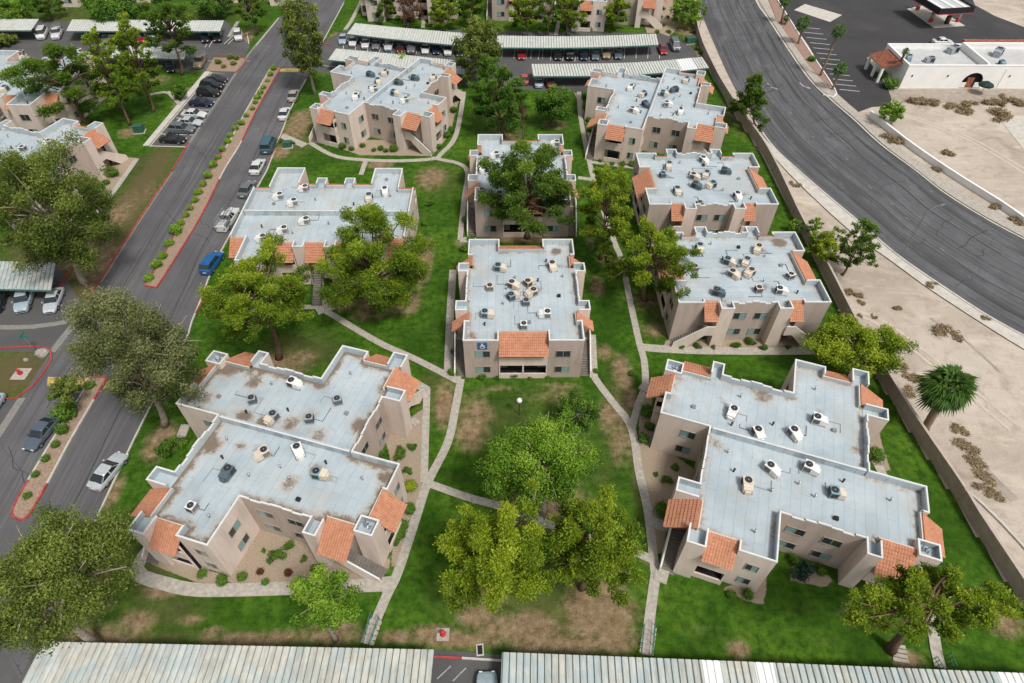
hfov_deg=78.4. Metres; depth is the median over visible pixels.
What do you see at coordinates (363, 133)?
window
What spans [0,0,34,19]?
shade tree
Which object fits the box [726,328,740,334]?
window
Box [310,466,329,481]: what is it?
air conditioner
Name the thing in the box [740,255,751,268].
air conditioner
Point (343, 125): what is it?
window
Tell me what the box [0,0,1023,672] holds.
lawn
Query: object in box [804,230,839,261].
shade tree
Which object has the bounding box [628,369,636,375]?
shrub
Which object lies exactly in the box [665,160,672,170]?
air conditioner
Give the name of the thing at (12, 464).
crack seal
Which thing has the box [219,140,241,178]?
kerb
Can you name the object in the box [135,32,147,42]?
parked car
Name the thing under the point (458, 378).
walkway
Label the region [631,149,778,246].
apartment building
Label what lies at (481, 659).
kerb
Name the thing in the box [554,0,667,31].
apartment building
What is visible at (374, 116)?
window
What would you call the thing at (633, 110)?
air conditioner
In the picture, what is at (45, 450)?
kerb
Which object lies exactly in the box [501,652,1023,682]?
carport
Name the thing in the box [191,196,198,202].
shrub
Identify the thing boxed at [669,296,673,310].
window
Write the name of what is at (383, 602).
walkway
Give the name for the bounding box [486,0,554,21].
apartment building
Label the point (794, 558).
shrub
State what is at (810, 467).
air conditioner
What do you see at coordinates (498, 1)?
window
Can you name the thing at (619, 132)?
apartment building
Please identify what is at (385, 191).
air conditioner
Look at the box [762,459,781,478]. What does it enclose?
air conditioner
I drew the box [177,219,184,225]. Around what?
shrub
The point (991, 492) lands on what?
dry bush
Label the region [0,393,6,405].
parked car
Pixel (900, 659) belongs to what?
garden steps
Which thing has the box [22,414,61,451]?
parked car
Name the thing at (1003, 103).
dry bush
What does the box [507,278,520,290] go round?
air conditioner
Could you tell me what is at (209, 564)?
window
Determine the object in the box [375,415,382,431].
window
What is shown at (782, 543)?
window
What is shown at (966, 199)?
pavement
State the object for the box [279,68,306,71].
yellow crossing
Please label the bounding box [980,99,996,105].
dry bush
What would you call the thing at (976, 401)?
tyre track
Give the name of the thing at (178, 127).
parked car
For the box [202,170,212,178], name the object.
shrub
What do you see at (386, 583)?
walkway
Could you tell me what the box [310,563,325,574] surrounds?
shrub
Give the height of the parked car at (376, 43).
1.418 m
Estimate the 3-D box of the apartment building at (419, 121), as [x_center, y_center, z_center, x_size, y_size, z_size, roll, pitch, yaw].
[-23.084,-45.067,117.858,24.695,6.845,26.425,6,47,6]
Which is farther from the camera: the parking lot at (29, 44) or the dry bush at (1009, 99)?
the parking lot at (29, 44)
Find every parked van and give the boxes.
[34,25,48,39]
[259,136,276,153]
[669,36,681,51]
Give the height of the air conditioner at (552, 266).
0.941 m
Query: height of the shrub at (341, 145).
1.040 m
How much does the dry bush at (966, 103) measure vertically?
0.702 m
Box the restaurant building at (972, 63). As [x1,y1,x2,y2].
[864,39,1023,87]
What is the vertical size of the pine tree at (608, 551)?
14.413 m
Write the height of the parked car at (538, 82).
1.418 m
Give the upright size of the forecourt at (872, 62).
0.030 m
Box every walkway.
[97,159,138,212]
[130,548,381,596]
[150,91,180,104]
[166,91,179,103]
[177,424,189,439]
[227,21,239,36]
[250,305,314,310]
[278,134,307,147]
[308,92,465,161]
[314,298,334,314]
[325,311,457,382]
[343,1,360,29]
[359,160,367,174]
[363,379,464,640]
[382,576,390,592]
[411,417,420,426]
[417,382,428,390]
[420,388,429,481]
[421,19,424,27]
[428,481,648,561]
[431,157,452,162]
[444,270,455,375]
[447,374,460,380]
[451,160,469,239]
[460,237,475,241]
[554,20,559,34]
[577,92,648,428]
[578,176,593,180]
[588,160,632,168]
[590,335,597,377]
[591,377,658,571]
[638,382,648,392]
[641,343,813,354]
[641,570,659,655]
[650,517,667,532]
[653,564,668,584]
[874,465,886,474]
[927,614,946,668]
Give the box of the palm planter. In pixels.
[769,0,834,93]
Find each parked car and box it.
[0,291,8,312]
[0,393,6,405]
[11,289,36,313]
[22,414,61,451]
[41,287,65,313]
[86,451,128,491]
[100,33,107,43]
[106,32,115,40]
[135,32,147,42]
[158,133,186,144]
[164,60,175,72]
[167,121,195,134]
[177,116,202,127]
[181,108,207,118]
[188,97,213,107]
[195,85,221,97]
[198,251,224,274]
[199,78,223,89]
[200,32,211,42]
[205,74,227,82]
[212,30,223,42]
[233,27,242,40]
[237,180,256,197]
[249,159,265,174]
[278,107,291,120]
[287,90,299,101]
[338,34,347,44]
[348,36,357,46]
[360,37,369,48]
[372,39,380,49]
[383,38,392,50]
[395,41,404,52]
[420,43,429,53]
[431,43,440,54]
[444,44,452,55]
[455,47,463,56]
[476,671,497,682]
[517,49,525,59]
[519,73,529,84]
[534,77,543,87]
[546,77,555,87]
[553,49,562,59]
[565,49,573,60]
[579,49,588,59]
[591,49,600,59]
[602,48,611,59]
[614,48,623,58]
[658,43,668,54]
[931,37,953,42]
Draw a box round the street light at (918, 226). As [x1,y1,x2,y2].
[901,204,945,255]
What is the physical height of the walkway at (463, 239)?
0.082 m
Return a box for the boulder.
[34,348,49,357]
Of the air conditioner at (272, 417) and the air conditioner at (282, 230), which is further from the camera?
the air conditioner at (282, 230)
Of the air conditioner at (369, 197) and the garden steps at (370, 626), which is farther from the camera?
the air conditioner at (369, 197)
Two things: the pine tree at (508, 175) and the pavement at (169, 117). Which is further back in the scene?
the pavement at (169, 117)
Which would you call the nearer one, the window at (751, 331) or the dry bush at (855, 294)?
the window at (751, 331)
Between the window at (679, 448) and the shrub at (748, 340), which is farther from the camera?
the shrub at (748, 340)
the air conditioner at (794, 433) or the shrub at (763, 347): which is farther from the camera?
the shrub at (763, 347)
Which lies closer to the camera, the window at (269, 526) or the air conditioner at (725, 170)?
the window at (269, 526)
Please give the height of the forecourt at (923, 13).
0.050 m
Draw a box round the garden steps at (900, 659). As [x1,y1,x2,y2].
[893,645,908,663]
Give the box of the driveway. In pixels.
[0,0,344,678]
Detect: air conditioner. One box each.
[0,85,10,93]
[17,50,24,55]
[17,145,27,151]
[42,138,53,146]
[184,500,199,514]
[218,463,237,482]
[247,393,257,405]
[252,444,271,462]
[254,233,265,243]
[263,408,280,426]
[272,191,283,201]
[276,224,288,234]
[286,197,298,207]
[286,375,303,390]
[290,441,306,460]
[297,183,308,192]
[298,215,309,225]
[304,413,314,424]
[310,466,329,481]
[332,394,342,406]
[352,92,359,101]
[365,192,373,203]
[366,70,375,77]
[369,85,377,92]
[374,77,381,85]
[381,69,388,76]
[381,186,388,196]
[390,88,399,96]
[394,78,403,85]
[399,96,409,104]
[410,74,419,81]
[430,74,436,81]
[478,165,485,173]
[481,308,494,318]
[486,282,493,291]
[489,150,499,158]
[494,262,506,272]
[506,290,519,301]
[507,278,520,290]
[520,320,526,329]
[522,276,536,287]
[522,297,529,306]
[524,286,537,298]
[537,308,550,318]
[547,260,557,272]
[549,139,558,146]
[626,84,634,91]
[628,106,638,113]
[638,90,647,97]
[641,100,649,108]
[659,89,668,96]
[659,171,666,178]
[664,100,672,107]
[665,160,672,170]
[669,85,678,92]
[672,185,681,196]
[677,107,683,115]
[682,76,689,84]
[689,171,700,180]
[690,180,702,190]
[691,263,698,272]
[694,242,704,253]
[698,155,709,164]
[702,169,710,179]
[705,179,717,189]
[711,286,725,297]
[720,166,731,175]
[722,255,736,266]
[724,404,739,421]
[726,267,740,280]
[732,191,742,201]
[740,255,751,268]
[740,475,753,495]
[742,266,756,279]
[750,425,765,439]
[752,242,762,255]
[753,284,763,293]
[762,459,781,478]
[774,285,788,295]
[785,271,795,280]
[785,424,803,442]
[801,458,820,476]
[810,411,828,427]
[826,484,846,500]
[905,54,912,61]
[923,56,935,62]
[945,44,961,54]
[990,46,1005,57]
[997,59,1006,64]
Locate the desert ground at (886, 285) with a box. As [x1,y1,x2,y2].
[694,0,1023,609]
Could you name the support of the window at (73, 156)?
in the apartment building at (95, 151)
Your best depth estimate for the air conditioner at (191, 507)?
57.50 m
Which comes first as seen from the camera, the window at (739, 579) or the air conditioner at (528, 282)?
the window at (739, 579)
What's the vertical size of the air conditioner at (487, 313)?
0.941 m
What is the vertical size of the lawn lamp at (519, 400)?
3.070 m
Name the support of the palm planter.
on the desert ground at (886, 285)
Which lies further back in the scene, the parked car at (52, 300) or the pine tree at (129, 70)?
the pine tree at (129, 70)
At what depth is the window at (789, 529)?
58.52 m
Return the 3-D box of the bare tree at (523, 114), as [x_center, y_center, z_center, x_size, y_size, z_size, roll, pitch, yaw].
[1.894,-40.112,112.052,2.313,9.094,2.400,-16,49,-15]
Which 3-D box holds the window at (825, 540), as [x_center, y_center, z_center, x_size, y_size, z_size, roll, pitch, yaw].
[29.392,18.483,57.767,1.700,1.150,0.068,15,49,13]
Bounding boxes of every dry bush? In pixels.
[789,180,802,187]
[844,288,853,295]
[853,292,863,297]
[857,299,864,306]
[879,132,895,143]
[887,136,909,143]
[892,305,902,310]
[899,363,921,382]
[902,384,915,398]
[906,96,929,104]
[926,281,938,288]
[928,98,941,106]
[931,165,941,172]
[931,323,963,342]
[941,149,956,155]
[942,102,965,110]
[950,421,972,436]
[950,437,980,461]
[954,107,974,115]
[961,100,978,106]
[964,447,989,470]
[969,466,997,491]
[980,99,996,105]
[981,314,991,320]
[983,485,1006,502]
[987,106,1014,123]
[989,203,1000,209]
[991,97,1006,106]
[997,93,1018,102]
[1007,215,1023,225]
[1013,98,1023,106]
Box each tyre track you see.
[838,309,1010,429]
[853,309,1016,423]
[902,115,1023,173]
[903,113,1023,168]
[929,318,1000,371]
[956,438,1017,501]
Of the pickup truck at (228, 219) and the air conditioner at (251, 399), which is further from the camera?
the pickup truck at (228, 219)
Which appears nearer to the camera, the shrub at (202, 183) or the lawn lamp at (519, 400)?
the lawn lamp at (519, 400)
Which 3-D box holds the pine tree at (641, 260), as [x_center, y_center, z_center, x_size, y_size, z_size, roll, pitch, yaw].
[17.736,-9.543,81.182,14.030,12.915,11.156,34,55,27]
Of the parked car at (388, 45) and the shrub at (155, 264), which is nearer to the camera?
the shrub at (155, 264)
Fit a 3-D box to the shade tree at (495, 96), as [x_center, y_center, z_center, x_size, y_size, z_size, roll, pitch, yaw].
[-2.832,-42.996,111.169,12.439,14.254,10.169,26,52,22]
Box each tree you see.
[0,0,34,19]
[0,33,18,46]
[0,40,131,123]
[0,126,126,286]
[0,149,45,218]
[0,495,146,665]
[23,0,67,19]
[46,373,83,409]
[55,281,207,428]
[75,26,144,125]
[76,180,105,198]
[78,0,145,24]
[105,12,162,112]
[137,0,198,75]
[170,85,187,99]
[190,0,234,18]
[196,230,315,360]
[229,0,268,33]
[276,0,325,93]
[284,560,362,643]
[310,201,437,314]
[370,0,395,22]
[393,52,407,57]
[396,0,424,27]
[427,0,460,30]
[432,476,555,616]
[449,11,504,81]
[453,0,485,21]
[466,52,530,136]
[469,406,603,523]
[472,136,589,239]
[508,0,540,35]
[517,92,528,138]
[530,0,564,33]
[533,81,572,126]
[540,480,647,609]
[551,0,587,33]
[557,389,602,433]
[575,161,634,262]
[602,215,704,301]
[603,0,631,29]
[669,0,707,27]
[726,72,770,131]
[789,218,804,234]
[798,309,918,378]
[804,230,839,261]
[806,217,824,232]
[827,217,881,275]
[840,561,1023,656]
[878,97,906,124]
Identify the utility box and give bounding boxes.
[131,123,146,134]
[282,140,292,148]
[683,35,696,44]
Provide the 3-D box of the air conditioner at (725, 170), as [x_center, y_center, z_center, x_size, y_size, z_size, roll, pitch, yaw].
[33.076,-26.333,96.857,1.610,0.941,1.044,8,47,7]
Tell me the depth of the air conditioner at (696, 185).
93.85 m
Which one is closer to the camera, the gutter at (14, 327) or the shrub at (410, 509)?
the shrub at (410, 509)
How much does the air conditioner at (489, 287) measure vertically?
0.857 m
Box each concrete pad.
[9,368,31,379]
[436,628,449,640]
[795,4,840,21]
[1002,116,1023,148]
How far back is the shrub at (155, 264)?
89.55 m
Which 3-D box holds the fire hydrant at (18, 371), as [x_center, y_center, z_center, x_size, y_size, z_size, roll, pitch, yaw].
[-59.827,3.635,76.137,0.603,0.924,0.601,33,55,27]
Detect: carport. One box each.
[0,19,39,33]
[0,261,55,291]
[22,642,433,682]
[66,19,223,34]
[104,46,185,62]
[328,48,466,76]
[347,23,474,45]
[497,34,657,50]
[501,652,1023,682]
[531,57,708,79]
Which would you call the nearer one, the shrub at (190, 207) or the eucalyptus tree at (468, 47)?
the shrub at (190, 207)
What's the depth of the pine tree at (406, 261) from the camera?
75.99 m
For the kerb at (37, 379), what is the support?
on the lawn at (784, 618)
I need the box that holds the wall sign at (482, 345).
[477,343,486,348]
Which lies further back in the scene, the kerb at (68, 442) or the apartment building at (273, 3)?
the apartment building at (273, 3)
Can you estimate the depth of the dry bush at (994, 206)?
100.94 m
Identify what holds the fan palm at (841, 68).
on the palm planter
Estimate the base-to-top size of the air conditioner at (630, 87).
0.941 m
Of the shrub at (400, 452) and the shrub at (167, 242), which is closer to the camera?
the shrub at (400, 452)
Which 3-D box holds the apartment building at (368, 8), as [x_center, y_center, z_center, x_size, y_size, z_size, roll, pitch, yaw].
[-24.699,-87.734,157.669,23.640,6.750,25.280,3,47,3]
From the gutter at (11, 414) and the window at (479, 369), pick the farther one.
the window at (479, 369)
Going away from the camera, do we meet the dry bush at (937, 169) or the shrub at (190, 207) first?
the shrub at (190, 207)
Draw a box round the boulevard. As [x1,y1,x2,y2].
[699,0,1023,333]
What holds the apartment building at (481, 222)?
on the lawn at (784, 618)
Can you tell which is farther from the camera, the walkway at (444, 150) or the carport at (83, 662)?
the walkway at (444, 150)
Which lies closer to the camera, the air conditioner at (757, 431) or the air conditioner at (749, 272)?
the air conditioner at (757, 431)
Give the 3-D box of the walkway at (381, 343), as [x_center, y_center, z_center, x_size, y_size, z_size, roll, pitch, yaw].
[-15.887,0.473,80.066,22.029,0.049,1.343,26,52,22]
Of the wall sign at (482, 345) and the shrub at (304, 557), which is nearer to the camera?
the shrub at (304, 557)
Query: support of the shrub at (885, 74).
on the forecourt at (872, 62)
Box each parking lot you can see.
[0,20,249,72]
[0,264,80,351]
[0,398,17,424]
[0,646,501,682]
[151,73,233,146]
[311,30,704,91]
[777,0,1023,111]
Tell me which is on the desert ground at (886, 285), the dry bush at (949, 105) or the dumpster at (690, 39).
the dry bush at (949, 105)
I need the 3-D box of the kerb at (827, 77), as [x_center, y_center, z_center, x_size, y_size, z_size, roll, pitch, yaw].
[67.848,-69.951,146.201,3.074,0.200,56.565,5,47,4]
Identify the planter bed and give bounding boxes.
[206,58,244,71]
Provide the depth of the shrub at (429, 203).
100.57 m
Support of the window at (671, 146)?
in the apartment building at (619, 132)
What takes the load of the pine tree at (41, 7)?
on the lawn at (784, 618)
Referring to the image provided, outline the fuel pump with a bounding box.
[944,15,951,23]
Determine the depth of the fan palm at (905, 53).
127.06 m
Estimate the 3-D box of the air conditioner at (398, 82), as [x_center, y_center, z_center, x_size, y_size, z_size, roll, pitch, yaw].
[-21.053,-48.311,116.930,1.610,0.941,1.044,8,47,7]
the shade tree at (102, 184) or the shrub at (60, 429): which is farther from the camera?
the shade tree at (102, 184)
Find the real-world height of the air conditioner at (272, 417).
0.941 m
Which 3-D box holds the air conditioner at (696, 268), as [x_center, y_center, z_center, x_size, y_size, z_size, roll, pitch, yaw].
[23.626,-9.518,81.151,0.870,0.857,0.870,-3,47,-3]
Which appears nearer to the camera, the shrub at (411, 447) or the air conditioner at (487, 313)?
the shrub at (411, 447)
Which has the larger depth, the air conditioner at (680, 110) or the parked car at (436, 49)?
the parked car at (436, 49)
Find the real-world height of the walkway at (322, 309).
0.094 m
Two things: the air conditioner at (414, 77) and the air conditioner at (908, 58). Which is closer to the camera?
the air conditioner at (414, 77)
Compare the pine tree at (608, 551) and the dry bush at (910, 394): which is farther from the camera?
the dry bush at (910, 394)
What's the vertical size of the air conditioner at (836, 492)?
0.941 m
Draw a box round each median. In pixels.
[13,378,104,517]
[146,68,279,285]
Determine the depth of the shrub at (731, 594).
58.27 m
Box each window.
[19,114,31,120]
[69,154,77,163]
[193,548,208,556]
[203,419,211,426]
[204,561,219,569]
[228,519,240,538]
[237,532,249,551]
[256,509,274,519]
[264,522,282,532]
[286,518,304,527]
[294,531,305,539]
[341,122,346,129]
[358,114,363,123]
[361,128,366,137]
[361,440,368,453]
[371,113,378,120]
[374,127,381,134]
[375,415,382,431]
[379,430,385,445]
[388,117,393,123]
[390,131,395,137]
[394,481,399,495]
[475,351,489,357]
[476,366,490,372]
[484,210,495,216]
[485,225,495,231]
[497,0,504,4]
[497,11,504,16]
[547,225,558,231]
[554,366,568,372]
[555,350,570,357]
[597,97,605,103]
[627,152,632,158]
[629,137,635,144]
[649,141,657,147]
[652,126,660,133]
[665,312,669,325]
[668,144,676,148]
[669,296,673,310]
[671,129,679,136]
[674,444,690,453]
[680,430,695,439]
[695,214,707,220]
[713,214,725,220]
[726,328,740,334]
[732,313,746,319]
[735,576,750,584]
[743,563,759,572]
[746,328,761,334]
[753,312,767,318]
[779,539,796,549]
[784,525,806,536]
[809,550,831,560]
[820,536,843,547]
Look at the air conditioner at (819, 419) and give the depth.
64.59 m
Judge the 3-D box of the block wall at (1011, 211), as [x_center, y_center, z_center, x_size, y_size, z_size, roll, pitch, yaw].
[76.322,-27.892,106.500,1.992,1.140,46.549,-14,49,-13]
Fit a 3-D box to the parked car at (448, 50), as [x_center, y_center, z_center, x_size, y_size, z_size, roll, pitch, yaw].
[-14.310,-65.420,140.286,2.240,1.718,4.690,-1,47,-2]
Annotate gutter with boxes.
[0,319,71,329]
[0,398,24,436]
[51,318,76,351]
[100,172,172,281]
[187,21,276,147]
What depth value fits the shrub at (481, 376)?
75.99 m
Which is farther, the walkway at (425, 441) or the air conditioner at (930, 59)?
the air conditioner at (930, 59)
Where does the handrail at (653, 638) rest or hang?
on the garden steps at (644, 651)
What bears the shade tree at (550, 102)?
on the lawn at (784, 618)
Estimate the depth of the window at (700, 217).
91.86 m
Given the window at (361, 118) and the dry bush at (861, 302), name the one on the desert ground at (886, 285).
the dry bush at (861, 302)
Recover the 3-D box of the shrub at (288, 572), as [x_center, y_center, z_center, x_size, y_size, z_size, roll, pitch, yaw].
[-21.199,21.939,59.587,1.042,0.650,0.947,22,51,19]
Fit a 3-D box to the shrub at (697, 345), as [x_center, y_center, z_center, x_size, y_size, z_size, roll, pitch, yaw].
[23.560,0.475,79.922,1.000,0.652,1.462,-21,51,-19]
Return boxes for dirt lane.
[888,89,1023,102]
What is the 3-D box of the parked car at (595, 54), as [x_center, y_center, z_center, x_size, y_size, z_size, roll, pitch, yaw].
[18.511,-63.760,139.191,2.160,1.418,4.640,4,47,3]
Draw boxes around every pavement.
[143,71,210,145]
[759,0,1023,236]
[764,138,1023,348]
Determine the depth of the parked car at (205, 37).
143.36 m
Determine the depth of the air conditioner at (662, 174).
95.86 m
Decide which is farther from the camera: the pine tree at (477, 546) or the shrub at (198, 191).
the shrub at (198, 191)
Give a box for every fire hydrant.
[15,369,22,374]
[439,629,445,636]
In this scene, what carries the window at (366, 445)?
in the apartment building at (350, 509)
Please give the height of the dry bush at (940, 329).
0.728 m
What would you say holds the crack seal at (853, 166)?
on the boulevard
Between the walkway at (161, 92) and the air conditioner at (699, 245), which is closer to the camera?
the air conditioner at (699, 245)
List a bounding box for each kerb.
[0,346,52,399]
[11,479,28,518]
[21,483,47,519]
[28,378,88,478]
[46,399,94,483]
[58,267,71,286]
[85,170,171,301]
[93,377,106,399]
[94,321,192,520]
[144,151,223,284]
[149,72,211,146]
[156,179,219,287]
[172,142,188,170]
[191,170,266,321]
[213,55,246,72]
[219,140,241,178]
[225,69,269,147]
[242,67,280,140]
[255,17,278,45]
[267,79,305,170]
[323,2,343,41]
[434,655,461,658]
[462,657,501,661]
[736,91,1023,335]
[755,0,1023,239]
[777,0,836,96]
[970,491,1023,548]
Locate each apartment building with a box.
[0,50,106,131]
[0,118,128,228]
[61,0,150,6]
[127,345,424,582]
[217,0,292,8]
[228,167,418,305]
[308,55,465,156]
[360,0,457,24]
[452,239,593,377]
[465,134,578,236]
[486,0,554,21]
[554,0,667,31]
[584,67,728,163]
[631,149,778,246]
[646,359,944,591]
[652,226,831,346]
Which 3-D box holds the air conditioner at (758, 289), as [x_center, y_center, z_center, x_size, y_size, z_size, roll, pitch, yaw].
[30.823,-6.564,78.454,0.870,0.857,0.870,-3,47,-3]
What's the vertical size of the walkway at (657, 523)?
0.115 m
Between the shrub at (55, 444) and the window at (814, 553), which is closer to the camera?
the window at (814, 553)
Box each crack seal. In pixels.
[8,447,24,483]
[46,34,279,408]
[68,65,297,515]
[726,23,1023,300]
[727,1,1023,281]
[730,54,1023,318]
[737,0,1000,253]
[765,30,890,164]
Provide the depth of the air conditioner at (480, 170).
96.52 m
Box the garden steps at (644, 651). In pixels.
[639,624,656,655]
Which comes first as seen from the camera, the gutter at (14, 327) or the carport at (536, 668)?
the carport at (536, 668)
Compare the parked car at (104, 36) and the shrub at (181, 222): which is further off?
the parked car at (104, 36)
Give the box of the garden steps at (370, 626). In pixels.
[361,619,381,645]
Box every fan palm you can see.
[778,0,792,22]
[782,14,790,24]
[795,15,811,43]
[819,24,847,75]
[831,62,847,89]
[900,47,909,60]
[912,364,979,430]
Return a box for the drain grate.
[476,644,483,655]
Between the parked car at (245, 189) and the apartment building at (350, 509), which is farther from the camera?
the parked car at (245, 189)
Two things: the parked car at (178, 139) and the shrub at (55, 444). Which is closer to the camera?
the shrub at (55, 444)
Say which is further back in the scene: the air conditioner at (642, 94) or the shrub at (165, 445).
the air conditioner at (642, 94)
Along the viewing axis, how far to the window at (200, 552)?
56.77 m
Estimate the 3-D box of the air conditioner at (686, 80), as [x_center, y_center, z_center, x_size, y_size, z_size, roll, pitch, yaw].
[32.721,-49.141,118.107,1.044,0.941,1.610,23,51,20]
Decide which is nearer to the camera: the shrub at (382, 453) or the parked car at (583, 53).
the shrub at (382, 453)
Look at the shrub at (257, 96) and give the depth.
124.81 m
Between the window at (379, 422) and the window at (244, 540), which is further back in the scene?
the window at (379, 422)
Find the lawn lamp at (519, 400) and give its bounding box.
[516,398,521,411]
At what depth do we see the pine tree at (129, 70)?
113.09 m
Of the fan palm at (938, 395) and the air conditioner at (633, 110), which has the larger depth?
the air conditioner at (633, 110)
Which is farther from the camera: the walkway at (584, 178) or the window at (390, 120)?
the window at (390, 120)
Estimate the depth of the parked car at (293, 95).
124.06 m
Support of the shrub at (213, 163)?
on the median at (198, 208)
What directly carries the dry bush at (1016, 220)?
on the desert ground at (886, 285)
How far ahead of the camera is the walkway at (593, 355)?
78.88 m
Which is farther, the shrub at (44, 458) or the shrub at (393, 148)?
the shrub at (393, 148)
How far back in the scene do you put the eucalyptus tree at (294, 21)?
117.94 m
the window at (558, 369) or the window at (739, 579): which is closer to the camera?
the window at (739, 579)
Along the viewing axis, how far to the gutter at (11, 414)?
72.26 m
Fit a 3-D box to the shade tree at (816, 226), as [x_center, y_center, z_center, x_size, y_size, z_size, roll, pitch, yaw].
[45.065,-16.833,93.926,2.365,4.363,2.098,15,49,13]
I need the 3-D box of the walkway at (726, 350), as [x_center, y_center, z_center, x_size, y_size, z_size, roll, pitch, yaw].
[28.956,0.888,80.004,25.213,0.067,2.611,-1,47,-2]
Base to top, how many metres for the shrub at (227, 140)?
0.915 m
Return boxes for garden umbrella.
[978,81,993,93]
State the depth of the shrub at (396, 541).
61.65 m
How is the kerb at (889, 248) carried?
on the boulevard
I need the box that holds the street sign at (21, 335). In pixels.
[18,331,34,350]
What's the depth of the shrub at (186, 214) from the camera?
97.90 m
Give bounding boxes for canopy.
[913,0,975,21]
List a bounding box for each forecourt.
[867,58,898,87]
[908,6,964,27]
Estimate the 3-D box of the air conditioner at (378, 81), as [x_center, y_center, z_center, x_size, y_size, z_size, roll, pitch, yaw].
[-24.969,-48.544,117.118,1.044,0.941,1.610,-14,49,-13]
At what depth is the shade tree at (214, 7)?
150.28 m
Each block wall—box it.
[694,20,1023,605]
[869,111,1023,223]
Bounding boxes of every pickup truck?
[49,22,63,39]
[193,50,206,68]
[213,207,239,231]
[406,40,415,53]
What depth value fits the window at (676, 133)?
108.52 m
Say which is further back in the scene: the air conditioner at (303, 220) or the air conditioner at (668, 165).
the air conditioner at (668, 165)
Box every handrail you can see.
[362,612,379,646]
[640,621,655,655]
[932,652,956,669]
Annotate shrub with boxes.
[20,490,31,500]
[30,470,40,477]
[39,452,50,463]
[46,396,79,424]
[50,438,60,448]
[53,423,71,434]
[81,379,96,390]
[104,166,121,177]
[142,272,154,282]
[149,259,163,268]
[152,434,180,457]
[156,251,167,258]
[163,238,174,246]
[168,223,183,235]
[174,436,189,449]
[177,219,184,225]
[181,211,190,217]
[186,205,193,210]
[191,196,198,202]
[192,188,203,194]
[195,567,207,580]
[198,180,206,187]
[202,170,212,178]
[208,160,217,168]
[214,58,221,63]
[215,571,229,586]
[218,146,225,150]
[224,138,230,143]
[236,571,247,581]
[237,119,244,124]
[254,94,261,98]
[255,567,263,574]
[259,577,270,585]
[266,548,287,564]
[280,537,295,550]
[284,568,292,575]
[300,554,307,562]
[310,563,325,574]
[338,142,345,148]
[378,449,388,458]
[389,144,398,152]
[391,537,399,545]
[392,444,405,461]
[394,527,406,540]
[400,518,408,531]
[401,466,412,474]
[404,478,417,493]
[404,501,415,516]
[406,443,416,450]
[423,200,433,205]
[443,131,450,138]
[445,367,457,375]
[448,125,456,131]
[449,106,457,113]
[459,242,467,252]
[460,214,466,222]
[466,234,474,240]
[476,374,486,379]
[628,160,633,166]
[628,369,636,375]
[636,431,649,444]
[638,403,653,418]
[644,421,655,429]
[653,500,667,517]
[661,475,673,483]
[671,462,678,471]
[694,342,701,348]
[726,588,738,599]
[731,340,741,347]
[742,587,754,600]
[745,336,757,344]
[759,344,767,350]
[788,552,803,566]
[788,556,815,583]
[808,55,815,61]
[816,565,826,576]
[869,445,888,464]
[876,71,889,78]
[882,75,900,89]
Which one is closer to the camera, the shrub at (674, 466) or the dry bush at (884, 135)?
the shrub at (674, 466)
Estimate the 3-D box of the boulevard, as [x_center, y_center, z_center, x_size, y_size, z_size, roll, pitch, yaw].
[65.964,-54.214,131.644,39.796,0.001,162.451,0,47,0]
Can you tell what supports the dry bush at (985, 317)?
on the desert ground at (886, 285)
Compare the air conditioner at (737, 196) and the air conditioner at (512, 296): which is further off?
the air conditioner at (737, 196)
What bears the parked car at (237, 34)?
on the parking lot at (29, 44)
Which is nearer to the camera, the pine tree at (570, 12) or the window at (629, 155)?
the window at (629, 155)
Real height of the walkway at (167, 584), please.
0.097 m
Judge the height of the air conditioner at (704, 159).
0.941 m
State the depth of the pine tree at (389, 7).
150.19 m
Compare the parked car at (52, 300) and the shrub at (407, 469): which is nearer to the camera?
the shrub at (407, 469)
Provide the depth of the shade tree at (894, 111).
117.43 m
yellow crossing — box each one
[47,377,86,387]
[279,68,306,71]
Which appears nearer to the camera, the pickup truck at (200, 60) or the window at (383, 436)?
the window at (383, 436)
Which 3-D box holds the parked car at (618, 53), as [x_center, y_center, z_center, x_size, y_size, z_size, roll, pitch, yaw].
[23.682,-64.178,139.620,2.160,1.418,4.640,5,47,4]

